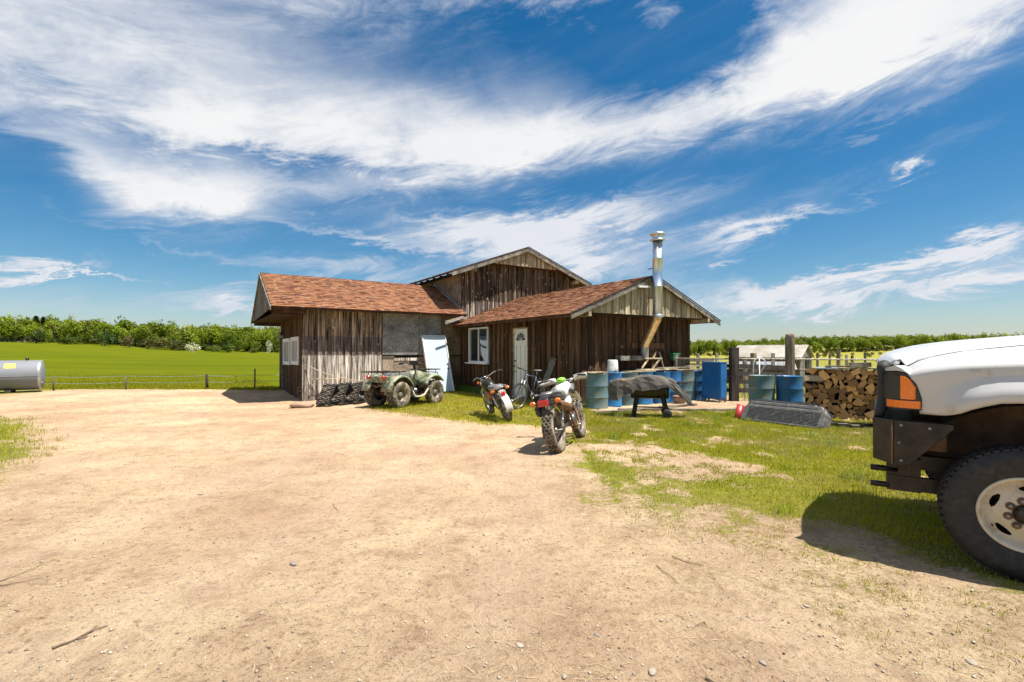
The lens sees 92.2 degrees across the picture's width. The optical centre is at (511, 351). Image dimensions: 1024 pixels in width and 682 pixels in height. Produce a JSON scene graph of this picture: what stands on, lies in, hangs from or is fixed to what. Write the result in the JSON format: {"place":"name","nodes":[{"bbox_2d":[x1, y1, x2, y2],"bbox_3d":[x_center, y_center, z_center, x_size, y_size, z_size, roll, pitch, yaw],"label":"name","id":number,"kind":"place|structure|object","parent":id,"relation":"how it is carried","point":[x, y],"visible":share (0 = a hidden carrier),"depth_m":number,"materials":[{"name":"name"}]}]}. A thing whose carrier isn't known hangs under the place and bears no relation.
{"place":"outdoors","nodes":[
{"label":"outdoors","id":0,"kind":"place"},
{"bbox_2d":[0,415,67,469],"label":"grass","id":1,"kind":"structure","parent":0,"point":[28,441],"depth_m":8.12,"materials":[{"name":"green plant"}]},
{"bbox_2d":[43,371,279,390],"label":"field edge grass","id":2,"kind":"structure","parent":0,"point":[132,385],"depth_m":21.74,"materials":[{"name":"green plant"}]},
{"bbox_2d":[365,391,628,430],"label":"verge grass","id":3,"kind":"structure","parent":0,"point":[443,410],"depth_m":11.88,"materials":[{"name":"green plant"}]},
{"bbox_2d":[0,341,1023,681],"bbox_3d":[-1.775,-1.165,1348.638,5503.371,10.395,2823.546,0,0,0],"label":"ground","id":4,"kind":"structure","parent":0,"point":[326,449],"depth_m":3.49,"materials":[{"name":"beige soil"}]},
{"bbox_2d":[0,316,14,341],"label":"birch tree","id":5,"kind":"object","parent":4,"relation":"on","point":[5,320],"visible":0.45,"depth_m":209.50,"materials":[{"name":"green plant"}]},
{"bbox_2d":[2,320,24,341],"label":"broadleaf tree","id":6,"kind":"object","parent":4,"relation":"on","point":[14,327],"visible":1,"depth_m":206.56,"materials":[{"name":"green plant"}]},
{"bbox_2d":[0,357,45,392],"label":"fuel tank","id":7,"kind":"object","parent":4,"relation":"on","point":[26,374],"visible":1,"depth_m":17.32,"materials":[{"name":"silver metal"}]},
{"bbox_2d":[17,323,37,335],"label":"broadleaf tree","id":8,"kind":"object","parent":4,"relation":"on","point":[29,328],"visible":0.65,"depth_m":210.15,"materials":[{"name":"green plant"}]},
{"bbox_2d":[27,329,46,342],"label":"bush","id":9,"kind":"object","parent":4,"relation":"on","point":[36,336],"visible":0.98,"depth_m":199.25,"materials":[{"name":"green plant"}]},
{"bbox_2d":[48,322,60,341],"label":"birch tree","id":10,"kind":"object","parent":4,"relation":"on","point":[55,334],"visible":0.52,"depth_m":218.88,"materials":[{"name":"green plant"}]},
{"bbox_2d":[57,324,70,341],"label":"birch tree","id":11,"kind":"object","parent":4,"relation":"on","point":[60,331],"visible":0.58,"depth_m":210.74,"materials":[{"name":"green plant"}]},
{"bbox_2d":[54,336,80,343],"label":"bush","id":12,"kind":"object","parent":4,"relation":"on","point":[65,340],"visible":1,"depth_m":201.45,"materials":[{"name":"green plant"}]},
{"bbox_2d":[62,319,82,342],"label":"birch tree","id":13,"kind":"object","parent":4,"relation":"on","point":[73,329],"visible":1,"depth_m":208.18,"materials":[{"name":"green plant"}]},
{"bbox_2d":[52,625,107,648],"bbox_3d":[-2.183,1.443,2.499,0.051,0.024,0.220,0,0,24],"label":"twig","id":14,"kind":"object","parent":4,"relation":"on","point":[72,640],"visible":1,"depth_m":2.48,"materials":[{"name":"beige wood"}]},
{"bbox_2d":[78,323,91,343],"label":"broadleaf tree","id":15,"kind":"object","parent":4,"relation":"on","point":[85,328],"visible":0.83,"depth_m":213.27,"materials":[{"name":"green plant"}]},
{"bbox_2d":[84,328,92,343],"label":"birch tree","id":16,"kind":"object","parent":4,"relation":"on","point":[88,340],"visible":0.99,"depth_m":213.69,"materials":[{"name":"green plant"}]},
{"bbox_2d":[91,331,116,345],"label":"bush","id":17,"kind":"object","parent":4,"relation":"on","point":[108,341],"visible":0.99,"depth_m":206.25,"materials":[{"name":"green plant"}]},
{"bbox_2d":[98,321,123,344],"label":"broadleaf tree","id":18,"kind":"object","parent":4,"relation":"on","point":[111,328],"visible":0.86,"depth_m":220.18,"materials":[{"name":"green plant"}]},
{"bbox_2d":[123,334,134,347],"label":"bush","id":19,"kind":"object","parent":4,"relation":"on","point":[128,339],"visible":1,"depth_m":208.31,"materials":[{"name":"green plant"}]},
{"bbox_2d":[14,369,255,391],"bbox_3d":[-14.353,1.040,20.134,21.384,1.067,3.381,0,0,-19],"label":"wire fence","id":20,"kind":"object","parent":4,"relation":"on","point":[53,383],"visible":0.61,"depth_m":19.00,"materials":[{"name":"grey wood"}]},
{"bbox_2d":[128,324,145,343],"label":"broadleaf tree","id":21,"kind":"object","parent":4,"relation":"on","point":[135,333],"visible":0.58,"depth_m":219.57,"materials":[{"name":"green plant"}]},
{"bbox_2d":[0,313,278,352],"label":"wood","id":22,"kind":"object","parent":4,"relation":"on","point":[160,330],"visible":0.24,"depth_m":232.06,"materials":[{"name":"green plant"}]},
{"bbox_2d":[138,325,152,341],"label":"birch tree","id":23,"kind":"object","parent":4,"relation":"on","point":[144,331],"visible":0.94,"depth_m":218.33,"materials":[{"name":"green plant"}]},
{"bbox_2d":[142,337,174,348],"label":"bush","id":24,"kind":"object","parent":4,"relation":"on","point":[155,340],"visible":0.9,"depth_m":210.06,"materials":[{"name":"green plant"}]},
{"bbox_2d":[162,341,188,350],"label":"bush","id":25,"kind":"object","parent":4,"relation":"on","point":[174,345],"visible":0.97,"depth_m":212.43,"materials":[{"name":"green plant"}]},
{"bbox_2d":[176,324,194,350],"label":"birch tree","id":26,"kind":"object","parent":4,"relation":"on","point":[186,338],"visible":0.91,"depth_m":218.43,"materials":[{"name":"green plant"}]},
{"bbox_2d":[185,342,202,351],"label":"bush","id":27,"kind":"object","parent":4,"relation":"on","point":[191,348],"visible":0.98,"depth_m":189.66,"materials":[{"name":"white plant"}]},
{"bbox_2d":[198,325,221,345],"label":"broadleaf tree","id":28,"kind":"object","parent":4,"relation":"on","point":[212,335],"visible":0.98,"depth_m":229.43,"materials":[{"name":"green plant"}]},
{"bbox_2d":[220,329,238,346],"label":"broadleaf tree","id":29,"kind":"object","parent":4,"relation":"on","point":[231,338],"visible":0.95,"depth_m":221.71,"materials":[{"name":"green plant"}]},
{"bbox_2d":[236,340,247,351],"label":"broadleaf tree","id":30,"kind":"object","parent":4,"relation":"on","point":[240,343],"visible":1,"depth_m":226.74,"materials":[{"name":"green plant"}]},
{"bbox_2d":[243,332,259,349],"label":"broadleaf tree","id":31,"kind":"object","parent":4,"relation":"on","point":[249,339],"visible":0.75,"depth_m":231.54,"materials":[{"name":"green plant"}]},
{"bbox_2d":[254,329,268,351],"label":"broadleaf tree","id":32,"kind":"object","parent":4,"relation":"on","point":[259,337],"visible":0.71,"depth_m":234.46,"materials":[{"name":"green plant"}]},
{"bbox_2d":[260,329,272,351],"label":"birch tree","id":33,"kind":"object","parent":4,"relation":"on","point":[264,333],"visible":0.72,"depth_m":236.32,"materials":[{"name":"green plant"}]},
{"bbox_2d":[289,401,313,407],"bbox_3d":[-5.717,1.460,13.418,0.593,0.208,0.429,0,0,4],"label":"rock","id":34,"kind":"object","parent":4,"relation":"on","point":[303,404],"visible":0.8,"depth_m":13.28,"materials":[{"name":"beige stone"}]},
{"bbox_2d":[316,383,339,406],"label":"tire","id":35,"kind":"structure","parent":4,"relation":"on","point":[325,398],"depth_m":13.53,"materials":[{"name":"black rubber"}]},
{"bbox_2d":[332,382,353,404],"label":"tire","id":36,"kind":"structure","parent":4,"relation":"on","point":[340,397],"depth_m":13.85,"materials":[{"name":"black rubber"}]},
{"bbox_2d":[347,382,365,403],"bbox_3d":[-4.467,1.207,14.385,0.380,0.638,0.911,-13,-4,20],"label":"tire","id":37,"kind":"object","parent":4,"relation":"on","point":[355,398],"depth_m":14.14,"materials":[{"name":"black rubber"}]},
{"bbox_2d":[361,361,443,407],"bbox_3d":[-2.954,0.874,13.564,1.138,1.227,2.282,0,0,33],"label":"quad bike","id":38,"kind":"object","parent":4,"relation":"on","point":[397,389],"visible":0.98,"depth_m":13.10,"materials":[{"name":"metal"}]},
{"bbox_2d":[421,335,454,391],"bbox_3d":[-2.647,0.430,17.573,0.920,2.115,0.100,-1,-18,-33],"label":"leaning door","id":39,"kind":"structure","parent":4,"relation":"on","point":[435,352],"depth_m":17.60,"materials":[{"name":"white paint"}]},
{"bbox_2d":[454,384,510,394],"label":"wall weeds","id":40,"kind":"object","parent":4,"relation":"on","point":[470,389],"depth_m":17.31,"materials":[{"name":"green plant"}]},
{"bbox_2d":[251,231,720,403],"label":"barn workshop","id":41,"kind":"structure","parent":4,"relation":"on","point":[509,313],"depth_m":16.23,"materials":[{"name":"brown wood"}]},
{"bbox_2d":[283,338,290,364],"bbox_3d":[-8.394,0.005,18.371,0.070,0.970,1.520,0,0,-33],"label":"window","id":42,"kind":"structure","parent":41,"relation":"in","point":[286,342],"depth_m":18.35,"materials":[{"name":"white paint"}]},
{"bbox_2d":[291,336,298,364],"bbox_3d":[-7.441,-0.025,16.903,0.070,0.950,1.380,0,0,-33],"label":"window","id":43,"kind":"structure","parent":41,"relation":"in","point":[294,340],"depth_m":16.89,"materials":[{"name":"white paint"}]},
{"bbox_2d":[465,327,488,363],"bbox_3d":[-1.236,-0.209,17.392,0.160,1.282,1.590,0,0,-33],"label":"window","id":44,"kind":"structure","parent":41,"relation":"in","point":[478,338],"depth_m":17.37,"materials":[{"name":"white paint"}]},
{"bbox_2d":[513,328,526,396],"bbox_3d":[0.258,0.360,15.155,0.125,2.120,0.730,0,0,-33],"label":"door","id":45,"kind":"structure","parent":41,"relation":"in","point":[520,335],"depth_m":15.18,"materials":[{"name":"white wood"}]},
{"bbox_2d":[539,357,555,391],"bbox_3d":[0.972,0.646,13.418,0.150,1.020,0.031,25,-14,-18],"label":"grey board","id":46,"kind":"object","parent":41,"relation":"on","point":[549,368],"visible":0.71,"depth_m":13.43,"materials":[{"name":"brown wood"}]},
{"bbox_2d":[615,343,664,370],"bbox_3d":[3.979,0.348,14.589,2.219,1.216,0.419,0,0,-33],"label":"picnic table","id":47,"kind":"object","parent":41,"relation":"attached to","point":[656,347],"visible":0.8,"depth_m":14.60,"materials":[{"name":"grey wood"}]},
{"bbox_2d":[472,369,513,420],"bbox_3d":[-0.360,0.978,10.945,0.799,1.000,1.888,-18,6,-18],"label":"trail bike","id":48,"kind":"object","parent":4,"relation":"on","point":[490,387],"visible":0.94,"depth_m":10.54,"materials":[{"name":"metal"}]},
{"bbox_2d":[0,402,1022,681],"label":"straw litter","id":49,"kind":"object","parent":4,"relation":"on","point":[492,612],"visible":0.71,"depth_m":2.59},
{"bbox_2d":[510,367,549,408],"bbox_3d":[0.509,0.940,12.712,0.639,1.017,1.711,9,5,38],"label":"bicycle","id":50,"kind":"object","parent":4,"relation":"on","point":[532,396],"visible":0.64,"depth_m":12.51,"materials":[{"name":"black metal"}]},
{"bbox_2d":[529,372,586,452],"bbox_3d":[0.818,0.916,7.824,0.851,1.137,2.077,-13,-5,21],"label":"dirt bike","id":51,"kind":"object","parent":4,"relation":"on","point":[555,422],"visible":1,"depth_m":7.32,"materials":[{"name":"rubber"}]},
{"bbox_2d":[585,373,607,408],"bbox_3d":[2.183,1.009,12.691,0.592,0.884,0.592,0,0,0],"label":"drum","id":52,"kind":"object","parent":4,"relation":"on","point":[596,385],"visible":0.93,"depth_m":12.45,"materials":[{"name":"teal paint"}]},
{"bbox_2d":[606,373,621,406],"bbox_3d":[2.632,1.001,13.102,0.592,0.884,0.592,0,0,16],"label":"drum","id":53,"kind":"object","parent":4,"relation":"on","point":[613,403],"visible":0.34,"depth_m":12.83,"materials":[{"name":"blue paint"}]},
{"bbox_2d":[607,360,618,372],"bbox_3d":[2.678,0.393,13.105,0.314,0.345,0.315,0,0,0],"label":"pail","id":54,"kind":"object","parent":53,"relation":"on","point":[612,366],"visible":0.97,"depth_m":12.98,"materials":[{"name":"white plastic"}]},
{"bbox_2d":[619,372,637,405],"bbox_3d":[3.136,1.008,13.428,0.592,0.884,0.592,0,0,31],"label":"drum","id":55,"kind":"object","parent":4,"relation":"on","point":[627,400],"visible":0.33,"depth_m":13.15,"materials":[{"name":"teal paint"}]},
{"bbox_2d":[638,372,652,404],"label":"drum","id":56,"kind":"object","parent":4,"relation":"on","point":[643,401],"visible":0.27,"depth_m":13.49,"materials":[{"name":"blue paint"}]},
{"bbox_2d":[618,408,673,410],"bbox_3d":[3.274,1.404,12.005,1.400,0.050,0.120,0,0,-6],"label":"lumber","id":57,"kind":"object","parent":4,"relation":"on","point":[642,409],"visible":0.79,"depth_m":11.94,"materials":[{"name":"grey wood"}]},
{"bbox_2d":[630,381,686,417],"bbox_3d":[3.060,1.040,11.002,1.580,0.821,0.660,0,0,14],"label":"barrel grill","id":58,"kind":"object","parent":4,"relation":"on","point":[662,394],"visible":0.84,"depth_m":10.82,"materials":[{"name":"paint"}]},
{"bbox_2d":[608,375,693,405],"bbox_3d":[3.080,0.849,10.997,1.864,0.672,0.641,0,0,14],"label":"vinyl cover","id":59,"kind":"object","parent":58,"relation":"on","point":[619,388],"visible":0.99,"depth_m":10.82,"materials":[{"name":"grey plastic"}]},
{"bbox_2d":[653,371,670,402],"bbox_3d":[4.197,1.006,13.997,0.592,0.884,0.592,0,0,-28],"label":"drum","id":60,"kind":"object","parent":4,"relation":"on","point":[665,373],"visible":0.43,"depth_m":13.76,"materials":[{"name":"blue paint"}]},
{"bbox_2d":[663,370,680,401],"bbox_3d":[4.646,1.001,14.407,0.592,0.884,0.592,0,0,-12],"label":"drum","id":61,"kind":"object","parent":4,"relation":"on","point":[675,375],"visible":0.3,"depth_m":14.13,"materials":[{"name":"blue paint"}]},
{"bbox_2d":[659,403,696,407],"bbox_3d":[4.384,1.427,12.983,1.300,0.050,0.120,0,0,-29],"label":"lumber","id":62,"kind":"object","parent":4,"relation":"on","point":[678,405],"visible":0.64,"depth_m":12.94,"materials":[{"name":"grey wood"}]},
{"bbox_2d":[672,395,684,403],"bbox_3d":[4.702,1.345,13.824,0.424,0.208,0.420,0,0,0],"label":"clay pot","id":63,"kind":"object","parent":4,"relation":"on","point":[677,399],"visible":0.62,"depth_m":13.69,"materials":[{"name":"brown ceramic"}]},
{"bbox_2d":[674,370,694,400],"bbox_3d":[5.150,1.005,14.734,0.592,0.884,0.592,0,0,3],"label":"drum","id":64,"kind":"object","parent":4,"relation":"on","point":[687,376],"visible":0.54,"depth_m":14.46,"materials":[{"name":"teal paint"}]},
{"bbox_2d":[694,370,706,399],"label":"drum","id":65,"kind":"object","parent":4,"relation":"on","point":[698,385],"visible":0.27,"depth_m":14.79,"materials":[{"name":"blue paint"}]},
{"bbox_2d":[671,408,735,410],"bbox_3d":[4.833,1.413,12.005,1.900,0.050,0.120,0,0,-1],"label":"lumber","id":66,"kind":"object","parent":4,"relation":"on","point":[701,409],"visible":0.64,"depth_m":11.95,"materials":[{"name":"grey wood"}]},
{"bbox_2d":[701,362,726,401],"bbox_3d":[5.885,0.875,14.332,0.345,1.148,0.645,0,0,-33],"label":"blue cabinet","id":67,"kind":"object","parent":4,"relation":"on","point":[714,380],"visible":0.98,"depth_m":14.15,"materials":[{"name":"metal"}]},
{"bbox_2d":[585,407,875,516],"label":"grass tufts","id":68,"kind":"object","parent":4,"relation":"on","point":[612,436],"visible":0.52,"depth_m":7.65,"materials":[{"name":"green plant"}]},
{"bbox_2d":[690,353,774,369],"bbox_3d":[10.473,0.830,24.064,4.870,1.500,0.155,0,0,-4],"label":"pasture fence","id":69,"kind":"object","parent":4,"relation":"on","point":[717,356],"visible":0.2,"depth_m":23.93,"materials":[{"name":"grey wood"}]},
{"bbox_2d":[734,404,744,418],"bbox_3d":[4.915,1.327,10.665,0.150,0.370,0.130,0,-32,47],"label":"red sled","id":70,"kind":"object","parent":4,"relation":"on","point":[739,409],"visible":0.73,"depth_m":10.65,"materials":[{"name":"plastic"}]},
{"bbox_2d":[742,357,747,387],"bbox_3d":[8.997,0.875,18.994,0.120,1.353,0.120,-4,1,-12],"label":"fence post","id":71,"kind":"object","parent":4,"relation":"on","point":[745,370],"visible":0.36,"depth_m":18.94,"materials":[{"name":"grey wood"}]},
{"bbox_2d":[727,347,784,400],"bbox_3d":[7.158,0.710,14.624,2.310,1.660,0.305,0,0,-4],"label":"corral fence","id":72,"kind":"object","parent":4,"relation":"on","point":[733,373],"visible":0.41,"depth_m":14.53,"materials":[{"name":"brown wood"}]},
{"bbox_2d":[748,375,774,402],"bbox_3d":[6.050,1.014,11.950,0.592,0.884,0.592,0,0,0],"label":"drum","id":73,"kind":"object","parent":4,"relation":"on","point":[761,386],"visible":0.76,"depth_m":11.72,"materials":[{"name":"teal paint"}]},
{"bbox_2d":[727,361,799,379],"bbox_3d":[12.342,0.975,24.391,3.220,0.950,1.400,0,0,25],"label":"lean to","id":74,"kind":"object","parent":4,"relation":"on","point":[775,371],"visible":0.18,"depth_m":24.28,"materials":[{"name":"wood"}]},
{"bbox_2d":[673,355,876,399],"bbox_3d":[7.655,0.820,14.505,5.584,1.460,0.108,0,0,10],"label":"chain link fence","id":75,"kind":"object","parent":4,"relation":"on","point":[846,359],"visible":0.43,"depth_m":14.48,"materials":[{"name":"grey metal"}]},
{"bbox_2d":[737,344,814,375],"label":"tin roof shed","id":76,"kind":"structure","parent":4,"relation":"on","point":[766,351],"depth_m":28.77,"materials":[{"name":"white metal"}]},
{"bbox_2d":[740,404,832,428],"bbox_3d":[5.386,1.310,9.826,0.182,0.507,1.732,43,-21,-25],"label":"plastic sled","id":77,"kind":"object","parent":4,"relation":"on","point":[797,417],"visible":0.85,"depth_m":9.65,"materials":[{"name":"grey plastic"}]},
{"bbox_2d":[752,400,820,406],"bbox_3d":[5.502,1.234,10.069,0.152,0.507,1.482,34,-17,-27],"label":"plastic sled","id":78,"kind":"object","parent":4,"relation":"on","point":[788,403],"visible":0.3,"depth_m":9.98,"materials":[{"name":"grey plastic"}]},
{"bbox_2d":[748,401,828,412],"bbox_3d":[5.473,1.253,9.962,0.172,0.507,1.631,38,-19,-26],"label":"plastic sled","id":79,"kind":"object","parent":4,"relation":"on","point":[790,405],"visible":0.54,"depth_m":9.85,"materials":[{"name":"grey plastic"}]},
{"bbox_2d":[776,375,803,402],"bbox_3d":[6.620,1.019,11.750,0.592,0.884,0.592,0,0,-25],"label":"drum","id":80,"kind":"object","parent":4,"relation":"on","point":[790,388],"visible":0.65,"depth_m":11.52,"materials":[{"name":"blue paint"}]},
{"bbox_2d":[785,333,794,375],"bbox_3d":[7.328,0.535,13.000,0.255,2.030,0.248,0,0,0],"label":"log post","id":81,"kind":"object","parent":4,"relation":"on","point":[789,353],"visible":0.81,"depth_m":12.92,"materials":[{"name":"grey wood"}]},
{"bbox_2d":[805,372,875,415],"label":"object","id":82,"kind":"object","parent":4,"relation":"on","point":[837,394],"visible":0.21,"depth_m":9.92,"materials":[{"name":"brown wood"}]},
{"bbox_2d":[825,366,835,372],"bbox_3d":[6.419,0.355,9.919,0.160,0.160,0.360,-13,-10,36],"label":"log","id":83,"kind":"object","parent":82,"relation":"on","point":[830,370],"visible":0.69,"depth_m":9.78,"materials":[{"name":"brown wood"}]},
{"bbox_2d":[814,367,838,368],"bbox_3d":[6.313,0.332,9.907,0.400,0.030,0.340,0,0,30],"label":"top board","id":84,"kind":"object","parent":83,"relation":"on","point":[826,368],"visible":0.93,"depth_m":9.79,"materials":[{"name":"grey wood"}]},
{"bbox_2d":[838,367,876,369],"bbox_3d":[7.017,0.327,9.509,1.350,0.031,0.360,-1,-1,33],"label":"top board","id":85,"kind":"object","parent":84,"relation":"on","point":[871,368],"visible":0.43,"depth_m":9.59,"materials":[{"name":"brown wood"}]},
{"bbox_2d":[828,365,867,367],"bbox_3d":[6.563,0.292,9.645,0.650,0.031,0.120,1,0,32],"label":"top board","id":86,"kind":"object","parent":85,"relation":"on","point":[847,366],"visible":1,"depth_m":9.59,"materials":[{"name":"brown wood"}]},
{"bbox_2d":[848,362,871,366],"bbox_3d":[6.790,0.257,9.620,0.350,0.090,0.200,-1,-1,30],"label":"top board","id":87,"kind":"object","parent":86,"relation":"on","point":[868,364],"visible":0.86,"depth_m":9.53,"materials":[{"name":"grey wood"}]},
{"bbox_2d":[834,421,849,426],"bbox_3d":[6.422,1.419,9.610,0.190,0.065,0.320,0,0,16],"label":"block","id":88,"kind":"object","parent":4,"relation":"on","point":[842,424],"depth_m":9.49,"materials":[{"name":"grey concrete"}]},
{"bbox_2d":[841,338,854,351],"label":"broadleaf tree","id":89,"kind":"object","parent":4,"relation":"on","point":[849,344],"visible":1,"depth_m":406.72,"materials":[{"name":"green plant"}]},
{"bbox_2d":[690,332,1018,356],"bbox_3d":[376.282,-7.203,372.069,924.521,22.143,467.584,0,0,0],"label":"wood","id":90,"kind":"object","parent":4,"relation":"on","point":[802,339],"visible":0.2,"depth_m":430.00,"materials":[{"name":"green plant"}]},
{"bbox_2d":[894,333,907,347],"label":"broadleaf tree","id":91,"kind":"object","parent":4,"relation":"on","point":[902,340],"visible":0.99,"depth_m":402.99,"materials":[{"name":"green plant"}]},
{"bbox_2d":[917,334,930,343],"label":"birch tree","id":92,"kind":"object","parent":4,"relation":"on","point":[927,338],"visible":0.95,"depth_m":399.55,"materials":[{"name":"green plant"}]},
{"bbox_2d":[859,335,1023,580],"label":"pickup truck","id":93,"kind":"object","parent":4,"relation":"on","point":[948,417],"visible":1,"depth_m":3.24,"materials":[{"name":"white paint"}]},
{"bbox_2d":[0,0,1023,345],"label":"sky","id":94,"kind":"structure","parent":0,"point":[808,168],"materials":[{"name":"blue"}]},
{"bbox_2d":[691,368,871,402],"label":"pasture grass","id":95,"kind":"structure","parent":0,"point":[775,386],"depth_m":18.97,"materials":[{"name":"green plant"}]},
{"bbox_2d":[555,403,1023,678],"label":"lawn grass","id":96,"kind":"structure","parent":0,"point":[669,431],"depth_m":5.90,"materials":[{"name":"green plant"}]},
{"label":"log","id":97,"kind":"object","parent":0,"visible":0},
{"bbox_2d":[852,397,864,405],"bbox_3d":[6.790,0.997,9.630,0.403,0.165,0.166,1,37,-52],"label":"log","id":98,"kind":"object","parent":97,"relation":"on","point":[858,401],"visible":0.81,"depth_m":9.47,"materials":[{"name":"brown wood"}]},
{"label":"log","id":99,"kind":"object","parent":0,"visible":0},
{"bbox_2d":[828,393,836,400],"bbox_3d":[6.454,0.870,9.909,0.106,0.220,0.374,14,9,39],"label":"log","id":100,"kind":"object","parent":99,"relation":"on","point":[832,397],"visible":0.64,"depth_m":9.77,"materials":[{"name":"brown wood"}]},
{"bbox_2d":[827,387,839,395],"bbox_3d":[6.449,0.783,9.875,0.199,0.150,0.397,-39,-26,31],"label":"log","id":101,"kind":"object","parent":100,"relation":"on","point":[831,390],"visible":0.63,"depth_m":9.72,"materials":[{"name":"brown wood"}]},
{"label":"log","id":102,"kind":"object","parent":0,"visible":0},
{"bbox_2d":[865,394,873,400],"bbox_3d":[6.930,0.875,9.568,0.155,0.127,0.386,5,1,32],"label":"log","id":103,"kind":"object","parent":102,"relation":"on","point":[868,396],"visible":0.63,"depth_m":9.41,"materials":[{"name":"brown wood"}]},
{"bbox_2d":[864,383,874,393],"bbox_3d":[6.930,0.706,9.519,0.150,0.160,0.374,-40,-21,25],"label":"log","id":104,"kind":"object","parent":103,"relation":"on","point":[870,388],"visible":0.83,"depth_m":9.37,"materials":[{"name":"brown wood"}]},
{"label":"log","id":105,"kind":"object","parent":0,"visible":0},
{"bbox_2d":[819,369,830,379],"bbox_3d":[6.316,0.481,9.941,0.380,0.170,0.211,-2,44,-50],"label":"log","id":106,"kind":"object","parent":105,"relation":"on","point":[823,374],"visible":0.78,"depth_m":9.80,"materials":[{"name":"brown wood"}]},
{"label":"log","id":107,"kind":"object","parent":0,"visible":0},
{"bbox_2d":[804,375,822,381],"bbox_3d":[6.077,0.540,9.935,0.322,0.140,0.147,0,0,31],"label":"log","id":108,"kind":"object","parent":107,"relation":"on","point":[812,378],"visible":1,"depth_m":9.90,"materials":[{"name":"brown wood"}]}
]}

